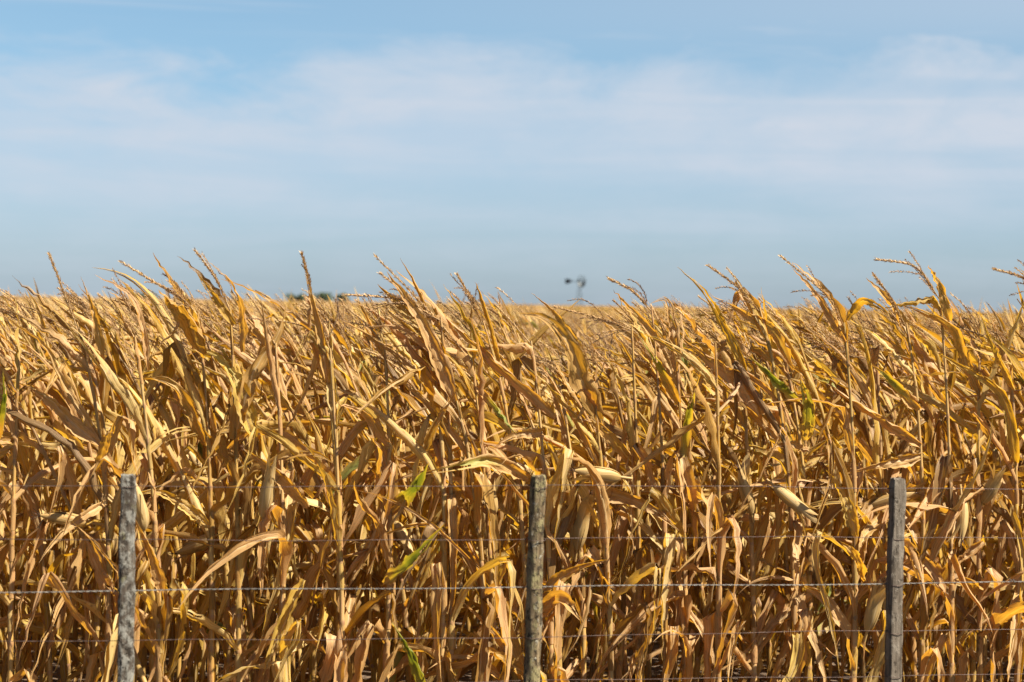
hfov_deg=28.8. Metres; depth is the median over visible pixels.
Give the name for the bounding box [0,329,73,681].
corn plant
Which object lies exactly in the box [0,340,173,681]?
corn plant
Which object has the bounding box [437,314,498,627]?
corn plant
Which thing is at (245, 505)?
corn plant
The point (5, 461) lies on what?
corn plant
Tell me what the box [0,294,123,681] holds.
corn plant
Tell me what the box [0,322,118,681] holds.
corn plant
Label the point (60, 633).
corn plant
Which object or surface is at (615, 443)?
corn plant
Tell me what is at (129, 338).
corn plant
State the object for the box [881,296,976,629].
corn plant
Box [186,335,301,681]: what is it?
corn plant
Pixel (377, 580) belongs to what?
corn plant
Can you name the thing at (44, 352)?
corn plant
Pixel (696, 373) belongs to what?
corn plant
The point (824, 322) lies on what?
corn plant
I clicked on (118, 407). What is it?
corn plant
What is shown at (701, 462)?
corn plant
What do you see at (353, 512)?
corn plant
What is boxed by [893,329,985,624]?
corn plant
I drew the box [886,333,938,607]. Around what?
corn plant
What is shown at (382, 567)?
corn plant
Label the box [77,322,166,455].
corn plant
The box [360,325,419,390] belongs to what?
corn plant
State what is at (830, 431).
corn plant
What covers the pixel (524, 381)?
corn plant
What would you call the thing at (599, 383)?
corn plant
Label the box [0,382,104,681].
corn plant
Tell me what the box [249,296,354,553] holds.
corn plant
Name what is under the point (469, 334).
corn plant
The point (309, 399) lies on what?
corn plant
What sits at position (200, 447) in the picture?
corn plant
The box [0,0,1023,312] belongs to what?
sky
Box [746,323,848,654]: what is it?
corn plant
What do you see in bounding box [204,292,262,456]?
corn plant
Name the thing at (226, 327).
corn plant
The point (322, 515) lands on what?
corn plant
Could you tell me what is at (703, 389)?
corn plant
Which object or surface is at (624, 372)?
corn plant
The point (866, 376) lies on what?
corn plant
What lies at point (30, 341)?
corn plant
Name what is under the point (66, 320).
corn plant
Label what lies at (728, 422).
corn plant
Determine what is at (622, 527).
corn plant
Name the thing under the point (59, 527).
corn plant
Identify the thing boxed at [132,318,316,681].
corn plant
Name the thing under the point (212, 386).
corn plant
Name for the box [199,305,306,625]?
corn plant
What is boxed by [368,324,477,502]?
corn plant
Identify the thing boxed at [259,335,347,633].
corn plant
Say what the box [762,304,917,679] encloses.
corn plant
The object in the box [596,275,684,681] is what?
corn plant
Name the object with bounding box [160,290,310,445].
corn plant
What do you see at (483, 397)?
corn plant
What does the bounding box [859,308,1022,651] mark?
corn plant
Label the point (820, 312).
corn plant
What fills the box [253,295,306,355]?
corn plant
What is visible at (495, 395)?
corn plant
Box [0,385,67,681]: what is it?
corn plant
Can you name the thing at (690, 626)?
corn plant
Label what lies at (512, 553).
corn plant
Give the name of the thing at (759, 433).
corn plant
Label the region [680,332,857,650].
corn plant
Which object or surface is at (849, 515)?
corn plant
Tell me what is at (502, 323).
corn plant
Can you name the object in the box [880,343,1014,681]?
corn plant
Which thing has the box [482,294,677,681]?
corn plant
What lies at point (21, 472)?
corn plant
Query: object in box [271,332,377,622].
corn plant
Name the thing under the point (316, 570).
corn plant
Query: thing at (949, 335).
corn plant
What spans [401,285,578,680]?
corn plant
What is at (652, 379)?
corn plant
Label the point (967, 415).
corn plant
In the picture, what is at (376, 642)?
corn plant
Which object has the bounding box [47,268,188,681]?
corn plant
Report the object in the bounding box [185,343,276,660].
corn plant
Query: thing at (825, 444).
corn plant
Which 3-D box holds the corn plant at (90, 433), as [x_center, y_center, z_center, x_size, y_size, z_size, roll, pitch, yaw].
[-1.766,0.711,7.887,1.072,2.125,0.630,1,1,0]
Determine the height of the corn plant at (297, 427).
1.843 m
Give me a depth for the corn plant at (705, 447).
8.96 m
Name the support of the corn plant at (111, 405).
on the ground
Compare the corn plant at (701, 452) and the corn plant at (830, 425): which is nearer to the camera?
the corn plant at (701, 452)
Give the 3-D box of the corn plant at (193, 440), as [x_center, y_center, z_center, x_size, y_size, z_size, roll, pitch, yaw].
[-1.753,0.794,9.963,0.817,1.879,0.915,2,2,45]
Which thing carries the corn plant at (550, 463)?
on the ground
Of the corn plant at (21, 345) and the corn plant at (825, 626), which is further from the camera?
the corn plant at (21, 345)
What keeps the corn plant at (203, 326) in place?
on the ground
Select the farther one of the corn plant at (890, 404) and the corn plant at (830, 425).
the corn plant at (830, 425)
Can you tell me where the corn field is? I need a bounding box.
[0,277,1023,681]
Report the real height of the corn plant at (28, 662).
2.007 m
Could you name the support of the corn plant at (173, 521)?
on the ground
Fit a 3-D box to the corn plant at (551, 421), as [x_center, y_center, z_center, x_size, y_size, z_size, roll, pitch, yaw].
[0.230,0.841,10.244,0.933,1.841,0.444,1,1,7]
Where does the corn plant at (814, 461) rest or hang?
on the ground
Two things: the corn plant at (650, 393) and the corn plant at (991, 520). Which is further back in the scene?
the corn plant at (991, 520)
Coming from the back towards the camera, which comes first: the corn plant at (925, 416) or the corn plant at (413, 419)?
the corn plant at (925, 416)
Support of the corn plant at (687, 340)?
on the ground
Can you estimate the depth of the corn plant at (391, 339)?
10.61 m
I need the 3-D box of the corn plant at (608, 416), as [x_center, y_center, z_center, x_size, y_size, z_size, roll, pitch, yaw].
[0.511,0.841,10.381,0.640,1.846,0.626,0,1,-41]
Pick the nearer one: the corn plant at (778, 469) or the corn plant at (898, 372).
the corn plant at (778, 469)
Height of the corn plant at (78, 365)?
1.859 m
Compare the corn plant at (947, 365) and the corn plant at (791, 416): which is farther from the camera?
the corn plant at (947, 365)
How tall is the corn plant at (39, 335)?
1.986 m
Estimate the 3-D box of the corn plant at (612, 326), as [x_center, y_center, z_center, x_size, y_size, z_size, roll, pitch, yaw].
[0.924,0.772,10.469,1.060,1.993,0.482,1,1,0]
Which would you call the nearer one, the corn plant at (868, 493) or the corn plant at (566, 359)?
the corn plant at (868, 493)
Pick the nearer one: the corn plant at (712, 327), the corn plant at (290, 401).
the corn plant at (290, 401)
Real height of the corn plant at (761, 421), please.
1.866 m
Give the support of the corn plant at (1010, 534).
on the ground
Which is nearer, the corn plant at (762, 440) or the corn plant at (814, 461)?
the corn plant at (814, 461)
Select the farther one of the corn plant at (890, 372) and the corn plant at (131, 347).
the corn plant at (890, 372)
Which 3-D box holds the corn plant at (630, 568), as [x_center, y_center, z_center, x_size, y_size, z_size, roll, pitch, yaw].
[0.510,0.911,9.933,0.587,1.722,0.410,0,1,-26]
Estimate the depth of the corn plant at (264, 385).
9.74 m
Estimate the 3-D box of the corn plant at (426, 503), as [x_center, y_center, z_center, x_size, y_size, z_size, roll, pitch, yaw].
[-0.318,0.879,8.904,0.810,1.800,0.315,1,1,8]
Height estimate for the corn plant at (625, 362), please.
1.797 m
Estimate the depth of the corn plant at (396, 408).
11.71 m
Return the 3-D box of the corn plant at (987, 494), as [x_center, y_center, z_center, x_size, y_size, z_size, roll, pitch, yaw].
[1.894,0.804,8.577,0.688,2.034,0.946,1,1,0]
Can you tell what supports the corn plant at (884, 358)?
on the ground
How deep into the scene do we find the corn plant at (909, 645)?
9.16 m
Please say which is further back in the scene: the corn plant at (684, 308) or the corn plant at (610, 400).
the corn plant at (684, 308)
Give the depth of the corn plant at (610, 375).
8.81 m
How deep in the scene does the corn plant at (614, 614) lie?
9.90 m
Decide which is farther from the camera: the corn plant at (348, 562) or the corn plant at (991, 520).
the corn plant at (991, 520)
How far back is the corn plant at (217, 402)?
9.07 m
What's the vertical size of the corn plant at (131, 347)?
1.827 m
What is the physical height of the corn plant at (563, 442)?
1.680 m
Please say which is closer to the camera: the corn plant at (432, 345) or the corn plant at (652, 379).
the corn plant at (432, 345)
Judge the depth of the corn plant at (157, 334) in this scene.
11.95 m
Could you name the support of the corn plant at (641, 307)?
on the ground
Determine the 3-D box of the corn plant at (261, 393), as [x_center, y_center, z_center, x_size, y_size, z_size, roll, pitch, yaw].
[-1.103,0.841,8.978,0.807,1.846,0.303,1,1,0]
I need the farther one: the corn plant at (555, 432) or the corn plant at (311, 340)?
the corn plant at (311, 340)
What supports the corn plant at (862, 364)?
on the ground
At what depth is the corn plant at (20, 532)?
8.43 m
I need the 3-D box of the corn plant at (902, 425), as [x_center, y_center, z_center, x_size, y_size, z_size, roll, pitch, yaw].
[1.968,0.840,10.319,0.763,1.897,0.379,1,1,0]
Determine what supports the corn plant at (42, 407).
on the ground
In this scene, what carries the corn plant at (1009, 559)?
on the ground
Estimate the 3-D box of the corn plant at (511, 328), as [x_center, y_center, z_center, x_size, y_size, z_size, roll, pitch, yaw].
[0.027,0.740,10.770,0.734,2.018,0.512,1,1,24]
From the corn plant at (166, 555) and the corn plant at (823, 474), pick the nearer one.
the corn plant at (166, 555)
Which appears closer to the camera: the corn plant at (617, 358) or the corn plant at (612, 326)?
the corn plant at (612, 326)
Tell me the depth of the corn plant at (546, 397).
11.40 m
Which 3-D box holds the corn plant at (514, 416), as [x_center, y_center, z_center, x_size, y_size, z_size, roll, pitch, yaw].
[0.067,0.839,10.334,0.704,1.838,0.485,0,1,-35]
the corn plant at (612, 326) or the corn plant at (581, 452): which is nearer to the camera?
the corn plant at (581, 452)
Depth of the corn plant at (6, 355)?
9.68 m
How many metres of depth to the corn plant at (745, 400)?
8.50 m
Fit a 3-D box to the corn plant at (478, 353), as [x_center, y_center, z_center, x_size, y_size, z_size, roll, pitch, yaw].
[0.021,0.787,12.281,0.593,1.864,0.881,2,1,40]
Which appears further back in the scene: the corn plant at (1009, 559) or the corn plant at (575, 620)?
the corn plant at (1009, 559)
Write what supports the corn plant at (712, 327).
on the ground
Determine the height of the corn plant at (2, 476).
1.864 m
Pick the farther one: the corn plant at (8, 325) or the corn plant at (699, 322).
the corn plant at (699, 322)
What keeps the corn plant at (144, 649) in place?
on the ground
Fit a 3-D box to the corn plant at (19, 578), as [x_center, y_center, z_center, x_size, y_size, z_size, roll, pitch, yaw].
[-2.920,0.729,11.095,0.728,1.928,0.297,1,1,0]
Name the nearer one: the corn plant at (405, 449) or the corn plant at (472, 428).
the corn plant at (405, 449)
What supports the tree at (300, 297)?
on the ground
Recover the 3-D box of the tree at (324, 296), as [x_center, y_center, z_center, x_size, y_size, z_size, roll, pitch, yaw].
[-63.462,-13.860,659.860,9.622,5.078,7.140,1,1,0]
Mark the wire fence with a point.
(533, 637)
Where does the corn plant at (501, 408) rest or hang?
on the ground
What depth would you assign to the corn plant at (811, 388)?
9.10 m
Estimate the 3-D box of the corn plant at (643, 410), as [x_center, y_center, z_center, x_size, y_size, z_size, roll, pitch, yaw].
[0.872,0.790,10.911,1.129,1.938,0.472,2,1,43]
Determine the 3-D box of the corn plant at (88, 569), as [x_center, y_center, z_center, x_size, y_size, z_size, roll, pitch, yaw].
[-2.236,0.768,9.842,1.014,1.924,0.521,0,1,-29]
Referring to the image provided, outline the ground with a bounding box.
[13,296,1023,681]
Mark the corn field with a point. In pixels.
(528, 327)
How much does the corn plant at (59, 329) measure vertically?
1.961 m
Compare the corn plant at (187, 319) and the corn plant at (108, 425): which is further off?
the corn plant at (108, 425)
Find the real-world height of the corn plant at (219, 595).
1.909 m
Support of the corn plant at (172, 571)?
on the ground
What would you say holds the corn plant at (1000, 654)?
on the ground
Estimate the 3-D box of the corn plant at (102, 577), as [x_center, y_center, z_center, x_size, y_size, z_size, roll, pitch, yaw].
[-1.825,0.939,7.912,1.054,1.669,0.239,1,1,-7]
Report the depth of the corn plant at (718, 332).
10.06 m
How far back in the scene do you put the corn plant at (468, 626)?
11.31 m
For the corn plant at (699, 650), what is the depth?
8.91 m
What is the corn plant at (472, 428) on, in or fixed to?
on the ground
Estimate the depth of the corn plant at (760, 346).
12.20 m
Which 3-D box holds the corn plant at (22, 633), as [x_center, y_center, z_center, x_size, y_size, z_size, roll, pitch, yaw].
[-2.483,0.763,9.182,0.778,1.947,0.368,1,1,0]
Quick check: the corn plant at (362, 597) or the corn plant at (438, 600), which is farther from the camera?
the corn plant at (362, 597)
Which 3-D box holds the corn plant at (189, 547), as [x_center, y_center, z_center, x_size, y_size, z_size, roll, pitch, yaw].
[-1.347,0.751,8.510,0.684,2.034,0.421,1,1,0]
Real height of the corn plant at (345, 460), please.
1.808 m
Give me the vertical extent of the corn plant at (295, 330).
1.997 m
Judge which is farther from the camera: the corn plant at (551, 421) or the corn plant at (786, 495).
the corn plant at (551, 421)
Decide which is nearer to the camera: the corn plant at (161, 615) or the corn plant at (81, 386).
the corn plant at (161, 615)
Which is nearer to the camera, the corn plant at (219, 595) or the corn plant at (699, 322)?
the corn plant at (219, 595)
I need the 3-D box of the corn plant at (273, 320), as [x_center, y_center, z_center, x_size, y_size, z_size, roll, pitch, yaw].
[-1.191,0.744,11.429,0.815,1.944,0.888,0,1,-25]
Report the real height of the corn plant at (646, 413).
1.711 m
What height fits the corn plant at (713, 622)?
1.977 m
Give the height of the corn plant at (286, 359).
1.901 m
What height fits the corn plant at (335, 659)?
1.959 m
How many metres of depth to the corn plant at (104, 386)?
8.78 m
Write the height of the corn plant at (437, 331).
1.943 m
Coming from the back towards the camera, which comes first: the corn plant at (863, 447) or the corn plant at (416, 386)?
the corn plant at (416, 386)
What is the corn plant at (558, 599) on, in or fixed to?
on the ground
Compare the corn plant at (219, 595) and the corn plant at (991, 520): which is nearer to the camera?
the corn plant at (219, 595)
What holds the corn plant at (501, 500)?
on the ground
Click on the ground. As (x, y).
(655, 670)
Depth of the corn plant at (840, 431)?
10.74 m
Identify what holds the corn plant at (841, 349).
on the ground
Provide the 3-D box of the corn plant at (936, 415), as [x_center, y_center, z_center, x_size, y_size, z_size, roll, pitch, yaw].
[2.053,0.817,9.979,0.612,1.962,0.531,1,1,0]
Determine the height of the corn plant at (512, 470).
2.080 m
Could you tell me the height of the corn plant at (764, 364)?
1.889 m
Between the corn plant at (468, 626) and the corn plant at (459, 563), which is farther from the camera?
the corn plant at (468, 626)
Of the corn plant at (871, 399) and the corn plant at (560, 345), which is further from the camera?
the corn plant at (560, 345)
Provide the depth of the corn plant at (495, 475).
8.71 m
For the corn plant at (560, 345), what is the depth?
11.86 m
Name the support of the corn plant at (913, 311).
on the ground
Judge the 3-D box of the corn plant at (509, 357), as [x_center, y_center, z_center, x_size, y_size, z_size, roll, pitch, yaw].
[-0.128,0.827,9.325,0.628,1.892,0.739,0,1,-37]
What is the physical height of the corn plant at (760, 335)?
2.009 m
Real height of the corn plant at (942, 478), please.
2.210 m
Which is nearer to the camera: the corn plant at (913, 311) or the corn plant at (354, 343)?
the corn plant at (354, 343)
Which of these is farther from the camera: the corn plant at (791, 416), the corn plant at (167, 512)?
the corn plant at (791, 416)
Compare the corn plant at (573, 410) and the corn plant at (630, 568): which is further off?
the corn plant at (573, 410)
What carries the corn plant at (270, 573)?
on the ground
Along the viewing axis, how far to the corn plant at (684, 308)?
13.18 m
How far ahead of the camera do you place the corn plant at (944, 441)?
10.28 m
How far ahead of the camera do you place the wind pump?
469.65 m
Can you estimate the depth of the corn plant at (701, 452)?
9.55 m
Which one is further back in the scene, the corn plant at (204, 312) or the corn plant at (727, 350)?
the corn plant at (727, 350)
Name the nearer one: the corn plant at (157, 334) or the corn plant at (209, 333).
the corn plant at (209, 333)
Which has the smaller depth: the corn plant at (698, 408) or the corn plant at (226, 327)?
the corn plant at (698, 408)
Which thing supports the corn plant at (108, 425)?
on the ground
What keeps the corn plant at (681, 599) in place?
on the ground
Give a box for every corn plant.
[0,251,192,681]
[0,288,60,618]
[0,289,100,670]
[0,289,103,681]
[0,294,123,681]
[0,296,113,630]
[0,314,81,598]
[0,315,90,675]
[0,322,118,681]
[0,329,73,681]
[0,335,104,681]
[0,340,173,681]
[0,358,68,562]
[0,364,8,657]
[0,373,36,681]
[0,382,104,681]
[0,383,155,681]
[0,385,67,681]
[0,421,57,681]
[0,427,9,674]
[0,512,31,681]
[0,527,37,549]
[4,293,87,584]
[6,449,22,520]
[8,327,117,419]
[9,326,70,609]
[10,452,30,638]
[12,281,150,681]
[12,320,259,673]
[14,316,168,654]
[26,292,165,681]
[27,295,123,421]
[27,296,110,510]
[29,309,102,508]
[29,388,84,649]
[33,301,264,677]
[34,315,110,516]
[46,287,203,681]
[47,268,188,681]
[51,318,148,639]
[56,333,142,678]
[70,323,183,649]
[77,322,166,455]
[82,304,167,653]
[82,325,201,681]
[91,247,307,681]
[92,321,277,677]
[95,301,221,616]
[97,253,333,681]
[105,308,194,678]
[109,282,301,681]
[109,295,196,600]
[110,326,208,661]
[118,278,271,681]
[122,282,278,681]
[130,289,247,659]
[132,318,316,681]
[134,322,242,681]
[137,318,207,617]
[148,309,242,629]
[156,309,252,648]
[160,290,279,637]
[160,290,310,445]
[160,323,315,681]
[164,308,313,681]
[168,325,357,681]
[177,292,324,681]
[181,324,334,680]
[184,304,216,379]
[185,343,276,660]
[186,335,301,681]
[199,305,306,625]
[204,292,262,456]
[214,251,397,681]
[216,323,347,603]
[217,309,399,681]
[219,299,357,681]
[220,294,392,681]
[225,337,334,657]
[226,310,334,681]
[229,327,429,681]
[237,314,335,634]
[242,289,382,652]
[244,303,285,374]
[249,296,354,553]
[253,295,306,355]
[253,295,422,678]
[254,317,370,613]
[254,318,374,661]
[258,301,412,639]
[259,319,298,552]
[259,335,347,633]
[265,294,346,485]
[271,304,424,642]
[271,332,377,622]
[275,294,470,681]
[281,298,399,603]
[282,363,433,680]
[283,319,441,669]
[287,295,422,673]
[308,293,442,681]
[332,306,391,498]
[333,293,453,603]
[335,271,511,681]
[337,258,493,681]
[340,302,431,664]
[341,308,411,440]
[341,323,422,602]
[342,288,515,681]
[342,352,406,615]
[346,317,502,668]
[348,316,464,505]
[349,272,573,681]
[350,322,470,631]
[354,327,439,681]
[357,299,455,648]
[358,347,522,681]
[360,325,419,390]
[362,342,519,681]
[364,305,528,643]
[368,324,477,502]
[374,254,524,681]
[396,334,493,681]
[398,286,490,467]
[398,350,599,676]
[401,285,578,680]
[403,352,542,645]
[412,306,512,631]
[412,333,615,681]
[412,342,562,647]
[424,336,519,631]
[435,287,606,681]
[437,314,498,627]
[446,324,518,519]
[448,312,500,355]
[452,295,568,471]
[454,322,487,375]
[460,328,574,667]
[464,321,533,421]
[466,360,627,651]
[468,318,568,671]
[474,290,575,648]
[475,326,627,671]
[478,334,639,681]
[479,305,542,512]
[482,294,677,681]
[484,334,627,681]
[484,342,596,681]
[489,303,528,405]
[494,330,576,643]
[500,353,681,681]
[506,298,682,681]
[511,338,600,656]
[513,333,788,681]
[513,342,641,681]
[519,313,660,681]
[544,334,577,464]
[545,363,762,681]
[554,337,628,678]
[554,339,648,481]
[565,328,687,631]
[566,346,709,680]
[580,341,761,681]
[583,328,652,519]
[586,351,661,680]
[587,368,645,635]
[589,331,704,523]
[591,297,699,681]
[591,300,745,681]
[594,299,747,681]
[594,333,830,681]
[595,333,667,659]
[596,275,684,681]
[600,310,697,632]
[601,303,775,676]
[601,340,667,582]
[602,317,747,681]
[602,356,672,672]
[606,358,748,679]
[607,334,701,496]
[614,318,760,657]
[615,313,755,681]
[628,342,674,495]
[630,298,714,644]
[640,307,844,681]
[647,295,732,576]
[651,296,872,681]
[658,308,834,664]
[663,309,749,640]
[667,268,800,681]
[674,303,740,486]
[676,316,773,657]
[680,332,823,676]
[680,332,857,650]
[681,327,832,681]
[683,291,858,680]
[683,329,835,681]
[686,315,827,681]
[686,338,760,671]
[690,264,834,681]
[694,307,794,472]
[694,373,831,621]
[703,300,755,572]
[710,309,837,669]
[723,323,823,681]
[728,301,833,634]
[729,293,904,681]
[729,312,803,390]
[738,354,858,649]
[745,254,890,681]
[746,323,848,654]
[758,327,880,655]
[758,336,970,681]
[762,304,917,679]
[765,316,934,668]
[769,291,927,681]
[770,331,870,642]
[770,338,866,564]
[775,306,942,679]
[779,320,935,681]
[779,326,843,582]
[793,297,832,509]
[793,316,858,672]
[793,346,848,592]
[798,339,887,681]
[799,303,919,640]
[810,342,963,628]
[817,318,921,627]
[818,321,865,555]
[824,329,926,620]
[828,272,991,681]
[832,313,1004,681]
[839,251,991,681]
[839,354,925,494]
[840,342,1022,668]
[848,327,921,666]
[858,315,915,430]
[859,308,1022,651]
[864,308,986,680]
[866,292,1023,681]
[866,298,997,681]
[873,305,949,487]
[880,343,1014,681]
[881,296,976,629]
[881,351,1011,670]
[882,334,948,671]
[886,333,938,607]
[889,307,1012,681]
[890,331,1013,680]
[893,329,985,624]
[898,306,1008,602]
[904,307,1023,681]
[914,310,997,439]
[918,310,1021,635]
[926,312,993,511]
[928,302,1023,680]
[936,348,996,548]
[937,363,1021,667]
[940,259,1023,681]
[940,341,1023,631]
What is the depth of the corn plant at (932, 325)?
12.35 m
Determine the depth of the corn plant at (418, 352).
10.25 m
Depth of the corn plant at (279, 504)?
7.93 m
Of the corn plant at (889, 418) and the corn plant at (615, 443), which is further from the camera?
the corn plant at (889, 418)
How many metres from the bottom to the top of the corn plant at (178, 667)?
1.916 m
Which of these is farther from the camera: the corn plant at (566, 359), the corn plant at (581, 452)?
the corn plant at (566, 359)
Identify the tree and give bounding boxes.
[135,292,158,298]
[285,293,307,301]
[312,292,333,301]
[335,293,349,301]
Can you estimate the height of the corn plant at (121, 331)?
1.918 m
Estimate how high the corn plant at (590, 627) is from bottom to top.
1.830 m
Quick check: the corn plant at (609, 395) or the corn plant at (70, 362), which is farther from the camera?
the corn plant at (609, 395)
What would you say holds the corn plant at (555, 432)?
on the ground
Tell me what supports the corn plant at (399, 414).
on the ground
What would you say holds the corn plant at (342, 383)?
on the ground
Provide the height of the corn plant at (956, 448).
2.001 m
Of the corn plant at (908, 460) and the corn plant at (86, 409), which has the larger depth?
the corn plant at (86, 409)
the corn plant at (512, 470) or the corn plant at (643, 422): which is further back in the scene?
the corn plant at (643, 422)
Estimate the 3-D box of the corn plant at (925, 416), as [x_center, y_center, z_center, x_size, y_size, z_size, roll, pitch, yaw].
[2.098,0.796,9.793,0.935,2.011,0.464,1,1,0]
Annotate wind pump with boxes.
[565,275,585,305]
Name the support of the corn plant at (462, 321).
on the ground
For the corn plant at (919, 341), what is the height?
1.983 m
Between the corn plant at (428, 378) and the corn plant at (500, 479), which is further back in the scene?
the corn plant at (500, 479)
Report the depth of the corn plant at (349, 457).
9.57 m
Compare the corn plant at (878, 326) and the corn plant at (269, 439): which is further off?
the corn plant at (878, 326)
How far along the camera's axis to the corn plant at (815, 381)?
12.24 m
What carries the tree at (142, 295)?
on the ground
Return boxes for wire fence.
[0,473,1023,681]
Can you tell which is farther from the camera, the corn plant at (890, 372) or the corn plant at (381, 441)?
the corn plant at (890, 372)
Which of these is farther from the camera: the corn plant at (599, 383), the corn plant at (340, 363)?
the corn plant at (599, 383)
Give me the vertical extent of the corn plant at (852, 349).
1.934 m
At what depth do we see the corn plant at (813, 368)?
9.53 m
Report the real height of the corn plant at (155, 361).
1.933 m
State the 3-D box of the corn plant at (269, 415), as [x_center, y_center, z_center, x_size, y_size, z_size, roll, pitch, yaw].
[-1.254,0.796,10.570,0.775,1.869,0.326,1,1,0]
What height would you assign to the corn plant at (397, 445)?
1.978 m
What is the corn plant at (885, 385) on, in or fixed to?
on the ground
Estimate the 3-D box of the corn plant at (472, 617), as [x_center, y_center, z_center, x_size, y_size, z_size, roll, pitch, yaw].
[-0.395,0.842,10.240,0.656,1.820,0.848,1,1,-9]
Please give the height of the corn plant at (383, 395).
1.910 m
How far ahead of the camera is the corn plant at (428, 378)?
8.11 m
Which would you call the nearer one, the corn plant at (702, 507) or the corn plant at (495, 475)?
the corn plant at (495, 475)
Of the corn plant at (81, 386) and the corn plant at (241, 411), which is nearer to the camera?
the corn plant at (241, 411)
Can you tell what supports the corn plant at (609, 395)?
on the ground
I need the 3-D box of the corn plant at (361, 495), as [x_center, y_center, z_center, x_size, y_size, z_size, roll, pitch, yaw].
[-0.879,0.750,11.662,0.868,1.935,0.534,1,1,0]
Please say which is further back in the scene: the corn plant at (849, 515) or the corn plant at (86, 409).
the corn plant at (86, 409)
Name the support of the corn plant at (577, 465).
on the ground
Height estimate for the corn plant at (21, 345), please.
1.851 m
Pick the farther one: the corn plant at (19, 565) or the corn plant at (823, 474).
the corn plant at (823, 474)
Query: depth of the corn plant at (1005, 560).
11.40 m
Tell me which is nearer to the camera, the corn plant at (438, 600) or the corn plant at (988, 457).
the corn plant at (438, 600)
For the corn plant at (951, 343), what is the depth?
13.45 m
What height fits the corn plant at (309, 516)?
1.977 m
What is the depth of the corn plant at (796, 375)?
10.68 m
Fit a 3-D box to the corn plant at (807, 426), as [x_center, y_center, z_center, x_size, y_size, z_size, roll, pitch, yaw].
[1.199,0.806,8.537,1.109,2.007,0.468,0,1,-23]
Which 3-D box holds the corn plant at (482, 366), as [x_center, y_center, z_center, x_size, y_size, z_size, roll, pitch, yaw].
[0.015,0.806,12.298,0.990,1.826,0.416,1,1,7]
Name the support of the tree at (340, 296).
on the ground
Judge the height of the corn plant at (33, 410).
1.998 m
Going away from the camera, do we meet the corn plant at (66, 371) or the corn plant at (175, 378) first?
the corn plant at (66, 371)
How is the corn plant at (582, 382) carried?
on the ground
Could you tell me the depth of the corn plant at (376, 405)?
11.11 m
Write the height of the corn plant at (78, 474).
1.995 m

